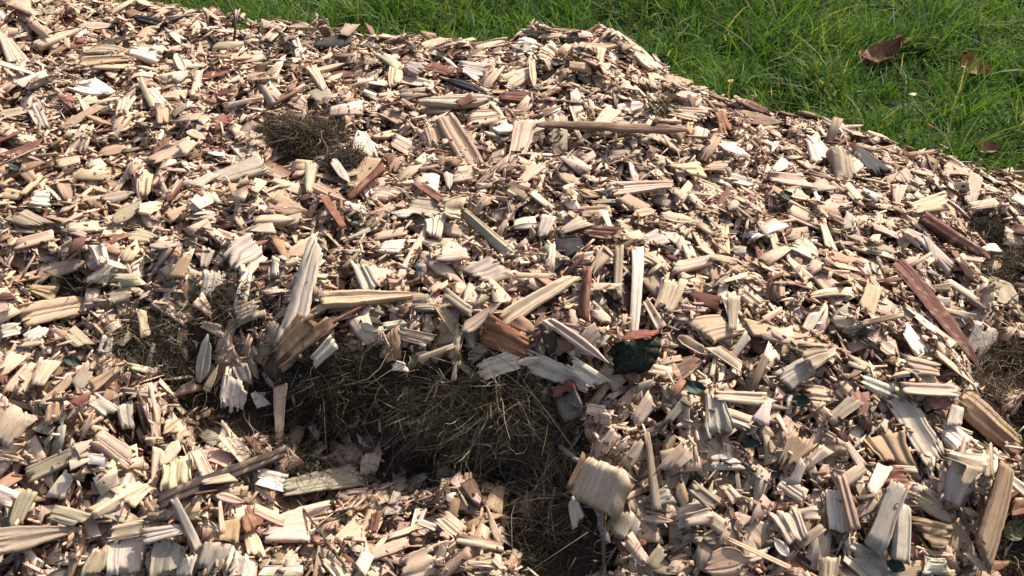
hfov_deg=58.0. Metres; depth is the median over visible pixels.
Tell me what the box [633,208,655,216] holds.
wood chip
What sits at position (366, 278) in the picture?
wood chip
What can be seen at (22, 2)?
wood chip
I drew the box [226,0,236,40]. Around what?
dead stalk
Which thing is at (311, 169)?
wood chip
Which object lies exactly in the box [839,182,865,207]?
wood chip
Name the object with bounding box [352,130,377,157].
wood chip
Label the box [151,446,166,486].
wood chip
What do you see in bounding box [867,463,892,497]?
wood chip
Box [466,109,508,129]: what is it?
wood chip
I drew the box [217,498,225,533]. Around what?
wood splinter
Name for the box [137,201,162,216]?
wood chip
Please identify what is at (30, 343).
wood chip
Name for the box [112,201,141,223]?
wood chip
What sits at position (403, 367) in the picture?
wood chip
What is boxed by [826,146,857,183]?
wood chip
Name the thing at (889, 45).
fallen leaf
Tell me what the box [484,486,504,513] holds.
wood chip
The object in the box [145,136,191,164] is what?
wood chip
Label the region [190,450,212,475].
wood chip
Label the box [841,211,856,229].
wood chip
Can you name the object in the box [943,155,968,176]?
wood chip
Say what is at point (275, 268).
wood chip
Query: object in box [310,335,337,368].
wood chip
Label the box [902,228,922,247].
wood chip
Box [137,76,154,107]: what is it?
wood splinter
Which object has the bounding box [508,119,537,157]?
wood chip
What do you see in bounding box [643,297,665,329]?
wood chip
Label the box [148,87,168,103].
wood chip
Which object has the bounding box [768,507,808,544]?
wood chip
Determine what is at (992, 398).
grass clod
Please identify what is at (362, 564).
wood chip
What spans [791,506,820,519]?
wood chip
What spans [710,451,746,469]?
wood chip
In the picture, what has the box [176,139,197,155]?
wood chip
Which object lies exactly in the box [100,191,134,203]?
wood chip
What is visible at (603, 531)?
twig
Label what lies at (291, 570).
wood chip
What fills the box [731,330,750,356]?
wood chip
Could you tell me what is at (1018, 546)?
grass clod
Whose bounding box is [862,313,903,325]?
wood splinter
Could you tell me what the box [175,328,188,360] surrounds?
wood chip
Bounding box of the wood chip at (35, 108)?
[27,99,49,128]
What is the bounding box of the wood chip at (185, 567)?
[176,554,196,575]
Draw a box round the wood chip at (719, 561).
[705,547,753,575]
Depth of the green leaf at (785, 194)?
2.16 m
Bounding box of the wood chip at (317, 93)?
[306,87,342,103]
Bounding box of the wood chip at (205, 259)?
[200,245,214,267]
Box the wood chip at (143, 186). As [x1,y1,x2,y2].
[136,174,152,196]
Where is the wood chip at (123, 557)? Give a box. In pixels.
[106,537,144,575]
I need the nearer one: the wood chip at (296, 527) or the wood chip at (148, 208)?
the wood chip at (296, 527)
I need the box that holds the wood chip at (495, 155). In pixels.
[483,147,507,165]
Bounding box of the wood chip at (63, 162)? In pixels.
[56,156,80,167]
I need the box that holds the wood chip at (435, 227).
[425,214,445,241]
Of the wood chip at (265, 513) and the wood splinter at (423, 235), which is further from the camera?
the wood splinter at (423, 235)
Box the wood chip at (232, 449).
[217,434,251,461]
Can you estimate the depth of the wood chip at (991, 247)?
2.19 m
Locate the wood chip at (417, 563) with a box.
[399,545,436,575]
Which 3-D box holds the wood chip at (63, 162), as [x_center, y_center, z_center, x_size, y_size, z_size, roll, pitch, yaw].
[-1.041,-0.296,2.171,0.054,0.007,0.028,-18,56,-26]
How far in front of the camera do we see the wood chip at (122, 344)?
1.85 m
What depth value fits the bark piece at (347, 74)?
2.54 m
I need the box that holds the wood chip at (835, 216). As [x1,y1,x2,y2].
[820,203,843,225]
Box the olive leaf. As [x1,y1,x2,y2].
[1001,520,1023,540]
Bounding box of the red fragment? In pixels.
[638,539,646,545]
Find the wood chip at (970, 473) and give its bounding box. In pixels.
[959,465,982,486]
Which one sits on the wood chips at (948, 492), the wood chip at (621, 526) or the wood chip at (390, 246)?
the wood chip at (621, 526)
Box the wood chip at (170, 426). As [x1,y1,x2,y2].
[163,418,179,434]
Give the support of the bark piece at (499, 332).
on the mound
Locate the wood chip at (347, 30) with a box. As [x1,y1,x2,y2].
[339,23,359,36]
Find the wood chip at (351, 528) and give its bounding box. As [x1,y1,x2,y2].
[334,517,364,543]
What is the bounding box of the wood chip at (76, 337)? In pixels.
[63,325,94,347]
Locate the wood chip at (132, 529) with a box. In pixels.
[103,520,143,542]
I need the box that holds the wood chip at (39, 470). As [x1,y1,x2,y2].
[25,448,77,482]
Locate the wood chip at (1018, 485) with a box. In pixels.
[1013,476,1023,496]
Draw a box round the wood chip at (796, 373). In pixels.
[773,357,815,390]
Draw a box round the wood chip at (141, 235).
[122,228,156,243]
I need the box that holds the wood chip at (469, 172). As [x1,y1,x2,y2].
[452,164,478,182]
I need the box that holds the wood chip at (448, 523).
[433,511,465,537]
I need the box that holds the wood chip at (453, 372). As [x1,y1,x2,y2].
[451,365,456,380]
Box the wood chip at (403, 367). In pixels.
[392,360,408,371]
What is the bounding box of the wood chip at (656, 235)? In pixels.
[643,229,669,244]
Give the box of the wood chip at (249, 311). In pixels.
[231,299,266,327]
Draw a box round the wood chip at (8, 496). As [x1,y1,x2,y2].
[0,484,19,507]
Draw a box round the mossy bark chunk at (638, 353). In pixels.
[606,329,661,375]
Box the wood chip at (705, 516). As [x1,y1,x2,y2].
[683,508,713,526]
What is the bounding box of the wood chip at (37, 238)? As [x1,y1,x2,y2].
[14,230,53,249]
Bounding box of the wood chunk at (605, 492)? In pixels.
[567,452,633,519]
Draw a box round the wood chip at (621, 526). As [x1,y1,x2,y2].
[606,511,633,539]
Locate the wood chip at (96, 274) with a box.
[82,264,117,284]
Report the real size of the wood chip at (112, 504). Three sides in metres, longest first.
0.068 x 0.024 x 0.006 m
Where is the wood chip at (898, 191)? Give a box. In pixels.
[891,184,907,204]
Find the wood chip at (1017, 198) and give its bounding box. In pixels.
[1010,193,1023,206]
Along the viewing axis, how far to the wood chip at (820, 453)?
1.72 m
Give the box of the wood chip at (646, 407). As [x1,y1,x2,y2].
[631,391,655,425]
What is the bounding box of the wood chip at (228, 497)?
[214,492,244,503]
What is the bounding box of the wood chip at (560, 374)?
[526,348,589,392]
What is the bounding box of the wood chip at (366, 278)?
[349,259,379,289]
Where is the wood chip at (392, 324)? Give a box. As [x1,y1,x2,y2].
[380,319,407,328]
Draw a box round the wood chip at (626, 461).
[621,439,643,470]
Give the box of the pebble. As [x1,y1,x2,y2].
[414,263,423,268]
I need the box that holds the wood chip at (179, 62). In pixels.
[173,53,186,70]
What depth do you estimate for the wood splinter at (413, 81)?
2.52 m
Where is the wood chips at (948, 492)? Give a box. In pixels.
[0,0,1023,575]
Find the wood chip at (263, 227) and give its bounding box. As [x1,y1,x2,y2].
[246,216,276,233]
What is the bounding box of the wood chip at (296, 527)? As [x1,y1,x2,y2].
[256,500,330,543]
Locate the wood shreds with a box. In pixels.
[0,0,1023,575]
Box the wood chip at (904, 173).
[898,168,917,192]
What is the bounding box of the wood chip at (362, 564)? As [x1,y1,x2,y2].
[355,547,374,575]
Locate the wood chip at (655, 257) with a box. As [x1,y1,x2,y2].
[644,251,670,271]
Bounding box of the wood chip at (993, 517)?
[975,460,1013,573]
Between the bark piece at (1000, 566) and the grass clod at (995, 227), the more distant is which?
the grass clod at (995, 227)
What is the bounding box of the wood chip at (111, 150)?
[99,145,127,155]
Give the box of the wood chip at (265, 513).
[253,503,285,526]
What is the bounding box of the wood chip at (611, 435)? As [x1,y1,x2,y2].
[598,427,620,454]
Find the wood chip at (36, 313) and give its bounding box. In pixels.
[17,295,91,328]
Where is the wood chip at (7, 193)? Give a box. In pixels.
[0,187,21,199]
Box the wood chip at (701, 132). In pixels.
[693,126,709,140]
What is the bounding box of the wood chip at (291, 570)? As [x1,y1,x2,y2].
[257,565,303,575]
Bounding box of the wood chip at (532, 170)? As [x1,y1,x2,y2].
[519,161,545,182]
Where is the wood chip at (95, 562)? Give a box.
[79,542,109,575]
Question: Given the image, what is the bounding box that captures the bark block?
[551,379,585,421]
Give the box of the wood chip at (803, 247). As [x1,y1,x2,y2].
[789,238,820,258]
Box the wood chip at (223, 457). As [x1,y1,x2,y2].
[200,445,235,467]
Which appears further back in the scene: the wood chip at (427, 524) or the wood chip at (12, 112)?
the wood chip at (12, 112)
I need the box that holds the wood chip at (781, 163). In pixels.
[772,157,791,171]
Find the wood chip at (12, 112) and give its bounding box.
[0,107,27,117]
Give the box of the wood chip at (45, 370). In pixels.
[30,357,60,385]
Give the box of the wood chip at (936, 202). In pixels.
[908,191,950,213]
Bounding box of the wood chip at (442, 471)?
[434,463,456,481]
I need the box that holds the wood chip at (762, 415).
[752,401,771,426]
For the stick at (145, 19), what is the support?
on the wood chips at (948, 492)
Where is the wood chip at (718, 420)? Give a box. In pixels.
[703,392,737,439]
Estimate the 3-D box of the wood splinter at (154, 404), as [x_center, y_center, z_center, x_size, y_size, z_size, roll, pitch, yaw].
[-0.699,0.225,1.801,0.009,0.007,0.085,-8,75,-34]
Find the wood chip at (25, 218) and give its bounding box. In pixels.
[2,209,55,228]
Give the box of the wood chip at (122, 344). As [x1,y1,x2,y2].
[116,332,131,346]
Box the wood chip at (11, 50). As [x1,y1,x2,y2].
[0,32,35,71]
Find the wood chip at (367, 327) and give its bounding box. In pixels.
[361,323,377,331]
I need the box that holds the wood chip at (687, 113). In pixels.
[668,107,708,123]
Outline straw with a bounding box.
[403,360,421,412]
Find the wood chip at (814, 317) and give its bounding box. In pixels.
[801,311,822,335]
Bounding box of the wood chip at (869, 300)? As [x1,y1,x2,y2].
[858,279,882,326]
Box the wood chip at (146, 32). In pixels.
[136,26,159,40]
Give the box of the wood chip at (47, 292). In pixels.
[29,284,58,299]
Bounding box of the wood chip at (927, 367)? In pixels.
[901,354,940,375]
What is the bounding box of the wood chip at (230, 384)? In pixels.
[219,366,247,412]
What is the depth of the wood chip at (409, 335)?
1.81 m
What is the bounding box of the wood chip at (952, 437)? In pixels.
[940,418,976,451]
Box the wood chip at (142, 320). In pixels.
[136,308,150,337]
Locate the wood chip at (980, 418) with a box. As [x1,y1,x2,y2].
[950,389,1023,455]
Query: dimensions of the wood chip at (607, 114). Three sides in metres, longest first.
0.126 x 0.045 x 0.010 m
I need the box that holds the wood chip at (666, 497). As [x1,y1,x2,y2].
[645,484,676,505]
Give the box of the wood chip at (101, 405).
[87,393,119,415]
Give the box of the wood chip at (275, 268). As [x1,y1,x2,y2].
[270,255,279,275]
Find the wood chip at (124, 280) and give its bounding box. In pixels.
[112,273,146,286]
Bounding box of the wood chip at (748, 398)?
[714,391,766,406]
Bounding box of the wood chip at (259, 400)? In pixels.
[251,391,270,407]
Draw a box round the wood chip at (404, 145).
[391,133,420,154]
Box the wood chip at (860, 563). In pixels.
[842,542,896,575]
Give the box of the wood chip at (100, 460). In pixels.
[87,453,112,467]
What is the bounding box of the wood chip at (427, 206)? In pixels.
[407,197,445,216]
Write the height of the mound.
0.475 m
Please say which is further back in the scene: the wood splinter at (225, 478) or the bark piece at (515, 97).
the bark piece at (515, 97)
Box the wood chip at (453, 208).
[442,195,466,218]
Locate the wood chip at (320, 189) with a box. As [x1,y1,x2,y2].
[311,183,346,200]
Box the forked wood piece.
[864,479,910,565]
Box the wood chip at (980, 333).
[963,320,998,361]
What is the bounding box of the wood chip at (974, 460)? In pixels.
[942,450,989,473]
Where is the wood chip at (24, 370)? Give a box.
[2,362,36,395]
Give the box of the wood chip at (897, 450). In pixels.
[861,430,918,470]
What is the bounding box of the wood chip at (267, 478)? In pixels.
[254,468,288,491]
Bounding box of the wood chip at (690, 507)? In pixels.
[676,500,704,529]
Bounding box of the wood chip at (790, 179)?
[767,171,817,188]
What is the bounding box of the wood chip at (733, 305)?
[727,295,739,329]
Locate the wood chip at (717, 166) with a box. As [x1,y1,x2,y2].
[703,161,729,172]
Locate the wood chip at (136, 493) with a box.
[110,482,152,507]
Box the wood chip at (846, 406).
[831,395,864,424]
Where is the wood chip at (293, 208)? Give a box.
[266,201,307,215]
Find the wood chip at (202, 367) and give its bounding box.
[195,334,211,382]
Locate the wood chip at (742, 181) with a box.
[721,171,761,190]
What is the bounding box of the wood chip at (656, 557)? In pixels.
[645,544,666,569]
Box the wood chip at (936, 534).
[911,516,954,548]
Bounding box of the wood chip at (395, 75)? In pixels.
[388,66,403,87]
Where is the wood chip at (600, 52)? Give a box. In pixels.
[596,47,605,61]
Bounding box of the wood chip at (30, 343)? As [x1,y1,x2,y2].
[19,340,44,347]
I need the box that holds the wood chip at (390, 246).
[378,239,405,254]
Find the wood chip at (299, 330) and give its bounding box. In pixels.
[269,313,338,368]
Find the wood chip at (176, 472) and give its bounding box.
[160,452,193,492]
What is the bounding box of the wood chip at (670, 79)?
[665,75,692,86]
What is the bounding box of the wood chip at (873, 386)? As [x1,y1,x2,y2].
[860,375,900,397]
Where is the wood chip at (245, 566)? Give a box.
[230,550,254,575]
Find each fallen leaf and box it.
[859,37,902,66]
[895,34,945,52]
[959,52,991,79]
[973,139,1001,152]
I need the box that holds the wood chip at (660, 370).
[646,364,671,376]
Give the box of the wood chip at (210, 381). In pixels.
[203,364,218,391]
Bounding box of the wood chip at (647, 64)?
[634,47,664,70]
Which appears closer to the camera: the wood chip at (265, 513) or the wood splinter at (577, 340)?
the wood chip at (265, 513)
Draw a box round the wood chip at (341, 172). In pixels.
[331,158,349,182]
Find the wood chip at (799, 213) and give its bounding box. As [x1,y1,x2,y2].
[785,199,820,230]
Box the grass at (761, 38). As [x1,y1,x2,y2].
[147,0,1023,575]
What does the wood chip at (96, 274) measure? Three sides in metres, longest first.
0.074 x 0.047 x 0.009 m
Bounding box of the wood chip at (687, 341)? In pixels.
[677,335,709,355]
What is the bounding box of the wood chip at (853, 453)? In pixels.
[843,441,867,465]
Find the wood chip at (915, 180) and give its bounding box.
[909,175,932,194]
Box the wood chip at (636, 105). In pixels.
[613,101,643,111]
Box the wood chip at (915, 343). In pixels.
[903,322,927,354]
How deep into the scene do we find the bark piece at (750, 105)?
2.54 m
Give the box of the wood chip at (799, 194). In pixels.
[783,186,809,200]
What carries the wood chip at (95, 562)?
on the wood chips at (948, 492)
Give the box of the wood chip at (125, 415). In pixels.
[117,400,134,428]
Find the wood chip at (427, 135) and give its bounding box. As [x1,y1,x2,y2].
[416,125,440,153]
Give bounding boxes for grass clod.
[80,285,215,424]
[157,340,322,446]
[180,267,284,348]
[225,91,362,163]
[261,417,338,508]
[270,311,431,458]
[298,130,394,187]
[314,240,590,511]
[434,375,689,575]
[451,359,642,565]
[638,66,714,125]
[945,519,1023,575]
[961,282,1023,410]
[964,195,1023,252]
[966,288,1023,432]
[969,229,1023,288]
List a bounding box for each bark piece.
[0,139,42,160]
[24,75,57,89]
[58,93,76,108]
[66,392,91,408]
[102,233,130,243]
[156,445,287,510]
[241,505,261,533]
[313,34,353,48]
[319,195,346,229]
[327,71,359,77]
[346,162,385,199]
[368,510,381,533]
[411,182,443,202]
[424,62,455,74]
[446,49,466,57]
[447,79,487,94]
[455,93,476,106]
[476,313,529,358]
[499,91,536,103]
[553,237,587,257]
[577,265,591,321]
[580,225,622,240]
[621,372,640,384]
[715,110,731,132]
[736,99,769,114]
[839,324,868,337]
[842,145,891,178]
[884,466,912,489]
[889,258,984,374]
[918,211,990,261]
[925,397,950,408]
[983,560,1008,571]
[1011,499,1023,515]
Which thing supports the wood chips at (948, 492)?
on the mound
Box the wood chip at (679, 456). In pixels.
[656,438,692,470]
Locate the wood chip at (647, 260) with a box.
[644,255,660,264]
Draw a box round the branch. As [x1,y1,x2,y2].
[535,116,685,133]
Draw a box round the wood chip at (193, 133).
[186,129,205,139]
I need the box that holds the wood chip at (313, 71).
[304,64,326,90]
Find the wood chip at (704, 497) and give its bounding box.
[688,480,720,511]
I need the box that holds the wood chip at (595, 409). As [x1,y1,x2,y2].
[586,403,609,419]
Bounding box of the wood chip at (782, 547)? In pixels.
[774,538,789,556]
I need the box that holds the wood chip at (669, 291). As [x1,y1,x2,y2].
[654,277,687,313]
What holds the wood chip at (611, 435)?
on the wood chips at (948, 492)
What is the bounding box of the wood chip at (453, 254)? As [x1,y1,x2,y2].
[435,246,470,260]
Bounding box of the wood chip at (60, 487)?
[45,469,73,498]
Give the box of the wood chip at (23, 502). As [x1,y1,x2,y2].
[8,488,37,526]
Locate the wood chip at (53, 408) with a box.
[43,401,59,425]
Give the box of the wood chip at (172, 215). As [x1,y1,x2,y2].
[164,205,186,222]
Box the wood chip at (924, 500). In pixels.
[911,489,953,523]
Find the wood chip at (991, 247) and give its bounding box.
[982,243,1001,252]
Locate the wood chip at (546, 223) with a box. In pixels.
[537,214,555,236]
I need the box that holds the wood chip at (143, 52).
[128,43,162,63]
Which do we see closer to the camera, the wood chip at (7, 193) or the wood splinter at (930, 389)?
the wood splinter at (930, 389)
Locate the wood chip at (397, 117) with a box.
[378,105,408,123]
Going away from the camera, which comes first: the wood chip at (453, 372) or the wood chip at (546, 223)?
the wood chip at (453, 372)
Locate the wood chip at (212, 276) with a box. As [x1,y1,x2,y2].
[199,269,226,297]
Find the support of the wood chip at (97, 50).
on the wood chips at (948, 492)
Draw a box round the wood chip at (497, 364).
[476,351,519,379]
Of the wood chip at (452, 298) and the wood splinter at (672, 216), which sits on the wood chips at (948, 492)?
the wood splinter at (672, 216)
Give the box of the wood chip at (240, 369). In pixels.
[232,363,253,384]
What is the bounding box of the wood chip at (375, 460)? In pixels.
[360,449,382,476]
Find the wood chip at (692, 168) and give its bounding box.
[666,161,706,177]
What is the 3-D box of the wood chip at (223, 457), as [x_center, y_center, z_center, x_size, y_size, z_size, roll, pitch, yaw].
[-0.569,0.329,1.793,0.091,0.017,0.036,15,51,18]
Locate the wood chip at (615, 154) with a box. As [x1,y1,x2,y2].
[609,149,640,160]
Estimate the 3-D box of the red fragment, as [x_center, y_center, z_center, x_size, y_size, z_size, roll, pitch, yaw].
[0.234,0.459,1.662,0.015,0.012,0.015,-29,45,-34]
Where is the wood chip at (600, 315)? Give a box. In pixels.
[592,309,610,322]
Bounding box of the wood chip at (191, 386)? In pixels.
[170,378,201,398]
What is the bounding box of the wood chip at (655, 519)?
[641,515,672,523]
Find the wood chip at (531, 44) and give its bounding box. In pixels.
[509,37,541,51]
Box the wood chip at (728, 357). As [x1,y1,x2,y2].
[705,346,742,371]
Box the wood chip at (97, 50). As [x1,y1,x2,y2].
[83,44,124,54]
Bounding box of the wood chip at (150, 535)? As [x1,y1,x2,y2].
[142,524,183,545]
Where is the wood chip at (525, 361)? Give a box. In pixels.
[518,356,544,365]
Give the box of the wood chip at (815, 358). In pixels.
[802,348,831,372]
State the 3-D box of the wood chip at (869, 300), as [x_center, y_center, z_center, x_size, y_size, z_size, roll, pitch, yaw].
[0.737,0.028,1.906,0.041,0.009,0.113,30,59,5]
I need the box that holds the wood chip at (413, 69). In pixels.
[405,61,425,77]
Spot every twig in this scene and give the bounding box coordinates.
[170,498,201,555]
[295,496,344,566]
[329,304,367,322]
[558,444,610,544]
[991,286,1023,319]
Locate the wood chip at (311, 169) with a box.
[305,162,318,194]
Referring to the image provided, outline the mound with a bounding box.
[0,13,1023,575]
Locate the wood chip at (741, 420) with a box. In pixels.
[728,408,755,430]
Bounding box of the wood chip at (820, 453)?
[805,443,833,471]
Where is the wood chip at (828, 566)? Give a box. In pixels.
[817,556,840,575]
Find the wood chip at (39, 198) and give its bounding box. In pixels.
[28,189,50,207]
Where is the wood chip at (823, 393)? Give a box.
[802,383,830,402]
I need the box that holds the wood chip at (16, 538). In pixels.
[0,525,82,554]
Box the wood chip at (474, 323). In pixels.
[461,302,501,333]
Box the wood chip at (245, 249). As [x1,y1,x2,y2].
[223,232,261,269]
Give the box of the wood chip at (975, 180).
[964,171,982,202]
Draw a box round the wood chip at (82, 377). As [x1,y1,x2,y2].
[71,360,93,389]
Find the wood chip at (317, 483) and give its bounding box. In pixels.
[283,463,366,496]
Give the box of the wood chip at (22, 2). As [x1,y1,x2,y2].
[0,0,31,10]
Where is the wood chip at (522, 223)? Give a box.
[513,216,537,228]
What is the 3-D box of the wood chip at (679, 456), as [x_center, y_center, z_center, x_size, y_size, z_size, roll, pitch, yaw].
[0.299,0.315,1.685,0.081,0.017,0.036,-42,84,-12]
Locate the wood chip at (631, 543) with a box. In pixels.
[621,531,648,565]
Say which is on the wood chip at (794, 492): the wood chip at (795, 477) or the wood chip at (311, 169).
the wood chip at (795, 477)
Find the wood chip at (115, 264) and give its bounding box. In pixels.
[105,258,126,268]
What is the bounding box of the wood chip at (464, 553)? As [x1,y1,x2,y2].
[436,547,471,575]
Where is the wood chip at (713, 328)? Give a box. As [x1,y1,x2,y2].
[684,315,744,343]
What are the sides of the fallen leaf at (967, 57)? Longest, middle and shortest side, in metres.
0.137 x 0.112 x 0.055 m
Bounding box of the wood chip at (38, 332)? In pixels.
[23,326,48,340]
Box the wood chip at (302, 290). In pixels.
[274,233,322,345]
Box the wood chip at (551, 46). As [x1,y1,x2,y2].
[536,40,558,58]
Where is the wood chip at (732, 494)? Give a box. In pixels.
[718,484,740,504]
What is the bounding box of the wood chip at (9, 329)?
[0,323,21,338]
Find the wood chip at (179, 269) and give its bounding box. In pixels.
[166,252,189,278]
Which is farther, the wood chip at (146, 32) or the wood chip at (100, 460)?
the wood chip at (146, 32)
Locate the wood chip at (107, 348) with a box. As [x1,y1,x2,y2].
[98,332,113,357]
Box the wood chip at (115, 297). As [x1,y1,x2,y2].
[92,286,131,305]
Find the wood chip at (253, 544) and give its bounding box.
[244,530,266,557]
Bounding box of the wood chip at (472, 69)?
[458,61,494,81]
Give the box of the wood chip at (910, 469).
[892,465,917,472]
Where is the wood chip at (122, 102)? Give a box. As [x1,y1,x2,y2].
[114,95,129,116]
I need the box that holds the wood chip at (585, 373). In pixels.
[564,356,611,387]
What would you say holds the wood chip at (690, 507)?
on the wood chips at (948, 492)
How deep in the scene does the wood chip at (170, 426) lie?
1.82 m
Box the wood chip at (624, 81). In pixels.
[610,75,636,93]
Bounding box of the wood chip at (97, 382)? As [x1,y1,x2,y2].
[88,366,117,393]
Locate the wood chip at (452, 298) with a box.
[442,287,472,316]
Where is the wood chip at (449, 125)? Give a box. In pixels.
[435,112,483,165]
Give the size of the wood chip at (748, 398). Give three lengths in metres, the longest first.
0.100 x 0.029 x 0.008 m
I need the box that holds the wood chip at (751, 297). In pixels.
[736,281,766,307]
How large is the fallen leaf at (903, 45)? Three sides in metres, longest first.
0.230 x 0.117 x 0.052 m
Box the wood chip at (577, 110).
[569,103,586,120]
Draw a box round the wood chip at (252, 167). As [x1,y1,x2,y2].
[212,154,267,183]
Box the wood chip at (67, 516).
[47,505,92,526]
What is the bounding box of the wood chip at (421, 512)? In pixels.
[411,507,427,525]
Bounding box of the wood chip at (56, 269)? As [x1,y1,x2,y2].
[44,258,85,276]
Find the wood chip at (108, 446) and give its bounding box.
[90,430,135,472]
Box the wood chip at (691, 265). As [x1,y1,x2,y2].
[670,254,712,277]
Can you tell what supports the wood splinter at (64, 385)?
on the wood chips at (948, 492)
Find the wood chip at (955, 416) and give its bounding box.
[946,403,963,426]
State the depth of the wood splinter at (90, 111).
2.32 m
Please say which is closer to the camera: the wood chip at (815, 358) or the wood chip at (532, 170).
the wood chip at (815, 358)
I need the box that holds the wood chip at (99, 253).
[88,244,108,265]
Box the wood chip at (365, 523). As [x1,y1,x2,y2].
[361,509,375,537]
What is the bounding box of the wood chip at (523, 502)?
[519,490,533,521]
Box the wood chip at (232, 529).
[217,516,241,544]
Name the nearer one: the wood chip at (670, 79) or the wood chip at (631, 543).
the wood chip at (631, 543)
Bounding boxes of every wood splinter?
[33,28,81,50]
[36,375,72,408]
[58,103,106,129]
[73,55,128,68]
[78,22,114,29]
[122,95,136,112]
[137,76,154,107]
[147,382,159,423]
[202,473,238,484]
[213,75,239,93]
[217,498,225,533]
[252,214,294,226]
[273,383,287,447]
[318,63,346,74]
[319,289,422,309]
[370,537,409,557]
[373,227,406,240]
[396,224,427,278]
[401,76,434,88]
[417,343,454,361]
[420,38,451,48]
[458,192,514,202]
[460,208,518,259]
[474,40,504,49]
[495,275,581,325]
[512,272,555,278]
[529,59,536,90]
[538,33,562,38]
[542,318,609,363]
[569,43,617,53]
[607,180,672,196]
[613,244,623,299]
[629,246,643,330]
[660,212,697,222]
[693,176,735,195]
[727,537,790,569]
[736,110,785,126]
[797,110,827,120]
[809,287,853,298]
[836,474,860,532]
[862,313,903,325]
[900,382,958,396]
[921,550,955,556]
[922,233,936,263]
[934,350,974,385]
[963,552,987,571]
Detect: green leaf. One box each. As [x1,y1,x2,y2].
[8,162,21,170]
[63,355,81,365]
[684,380,706,393]
[742,438,756,447]
[777,190,792,198]
[792,395,812,408]
[886,559,904,572]
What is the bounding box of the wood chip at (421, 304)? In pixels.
[412,294,435,311]
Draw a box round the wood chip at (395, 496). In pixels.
[383,490,402,515]
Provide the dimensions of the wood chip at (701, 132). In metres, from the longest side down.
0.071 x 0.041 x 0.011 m
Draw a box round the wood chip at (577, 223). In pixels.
[559,217,593,234]
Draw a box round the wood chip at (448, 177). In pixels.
[443,172,452,189]
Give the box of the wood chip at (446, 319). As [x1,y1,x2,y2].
[433,306,455,336]
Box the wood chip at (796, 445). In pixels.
[777,430,818,470]
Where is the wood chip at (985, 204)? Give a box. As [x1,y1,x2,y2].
[967,198,998,209]
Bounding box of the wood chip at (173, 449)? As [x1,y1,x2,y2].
[159,440,180,465]
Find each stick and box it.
[98,34,136,44]
[134,15,167,29]
[417,94,494,109]
[601,514,606,565]
[644,431,661,510]
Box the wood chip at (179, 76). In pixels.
[167,70,190,82]
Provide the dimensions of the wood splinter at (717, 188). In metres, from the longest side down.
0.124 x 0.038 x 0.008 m
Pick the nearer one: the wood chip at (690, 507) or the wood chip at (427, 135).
the wood chip at (690, 507)
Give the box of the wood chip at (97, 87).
[66,78,114,96]
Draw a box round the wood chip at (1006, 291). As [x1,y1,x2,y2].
[988,276,1023,322]
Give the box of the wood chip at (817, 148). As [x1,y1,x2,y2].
[806,135,827,164]
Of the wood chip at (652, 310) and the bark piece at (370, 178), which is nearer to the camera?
the wood chip at (652, 310)
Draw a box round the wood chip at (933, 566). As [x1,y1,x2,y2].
[921,556,948,575]
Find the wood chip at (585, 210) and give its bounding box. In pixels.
[579,205,611,217]
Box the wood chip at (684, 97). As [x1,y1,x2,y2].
[673,91,696,101]
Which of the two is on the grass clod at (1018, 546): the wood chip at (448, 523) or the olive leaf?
the olive leaf
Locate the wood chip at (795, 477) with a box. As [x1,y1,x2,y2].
[786,457,805,484]
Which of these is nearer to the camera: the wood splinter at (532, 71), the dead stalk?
the wood splinter at (532, 71)
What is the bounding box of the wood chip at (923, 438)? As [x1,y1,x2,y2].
[887,398,944,472]
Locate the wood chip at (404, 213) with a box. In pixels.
[394,209,415,217]
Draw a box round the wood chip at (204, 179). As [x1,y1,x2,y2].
[187,172,219,187]
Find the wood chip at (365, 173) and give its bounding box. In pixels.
[346,156,380,186]
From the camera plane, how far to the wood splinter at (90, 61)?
2.54 m
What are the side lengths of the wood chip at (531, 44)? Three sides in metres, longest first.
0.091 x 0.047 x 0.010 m
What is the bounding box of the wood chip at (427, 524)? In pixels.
[414,519,437,530]
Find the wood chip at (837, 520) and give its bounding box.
[826,489,850,533]
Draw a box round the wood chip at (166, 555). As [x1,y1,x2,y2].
[148,539,187,575]
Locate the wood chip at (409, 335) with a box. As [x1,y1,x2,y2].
[397,327,436,346]
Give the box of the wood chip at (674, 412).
[662,394,690,421]
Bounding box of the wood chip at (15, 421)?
[0,403,37,449]
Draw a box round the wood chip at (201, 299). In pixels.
[191,292,211,319]
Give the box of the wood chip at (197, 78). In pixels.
[189,69,203,98]
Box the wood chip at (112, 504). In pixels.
[92,490,124,519]
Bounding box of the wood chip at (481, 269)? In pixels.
[462,256,511,284]
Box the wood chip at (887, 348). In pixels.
[880,340,895,355]
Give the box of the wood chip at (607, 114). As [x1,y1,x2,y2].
[595,105,620,121]
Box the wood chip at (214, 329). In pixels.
[200,321,223,337]
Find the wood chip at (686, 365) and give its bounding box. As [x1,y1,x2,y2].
[675,356,705,376]
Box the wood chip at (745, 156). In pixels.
[717,143,750,160]
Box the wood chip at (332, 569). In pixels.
[321,554,353,575]
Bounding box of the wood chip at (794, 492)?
[776,473,807,504]
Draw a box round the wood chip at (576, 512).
[568,496,584,529]
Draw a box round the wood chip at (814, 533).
[795,524,825,549]
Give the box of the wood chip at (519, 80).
[501,68,530,86]
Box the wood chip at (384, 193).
[370,184,401,202]
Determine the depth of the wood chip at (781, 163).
2.29 m
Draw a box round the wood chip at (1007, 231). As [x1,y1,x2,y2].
[1003,226,1023,248]
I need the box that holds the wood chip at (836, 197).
[829,193,847,203]
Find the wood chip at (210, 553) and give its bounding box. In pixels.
[197,539,231,575]

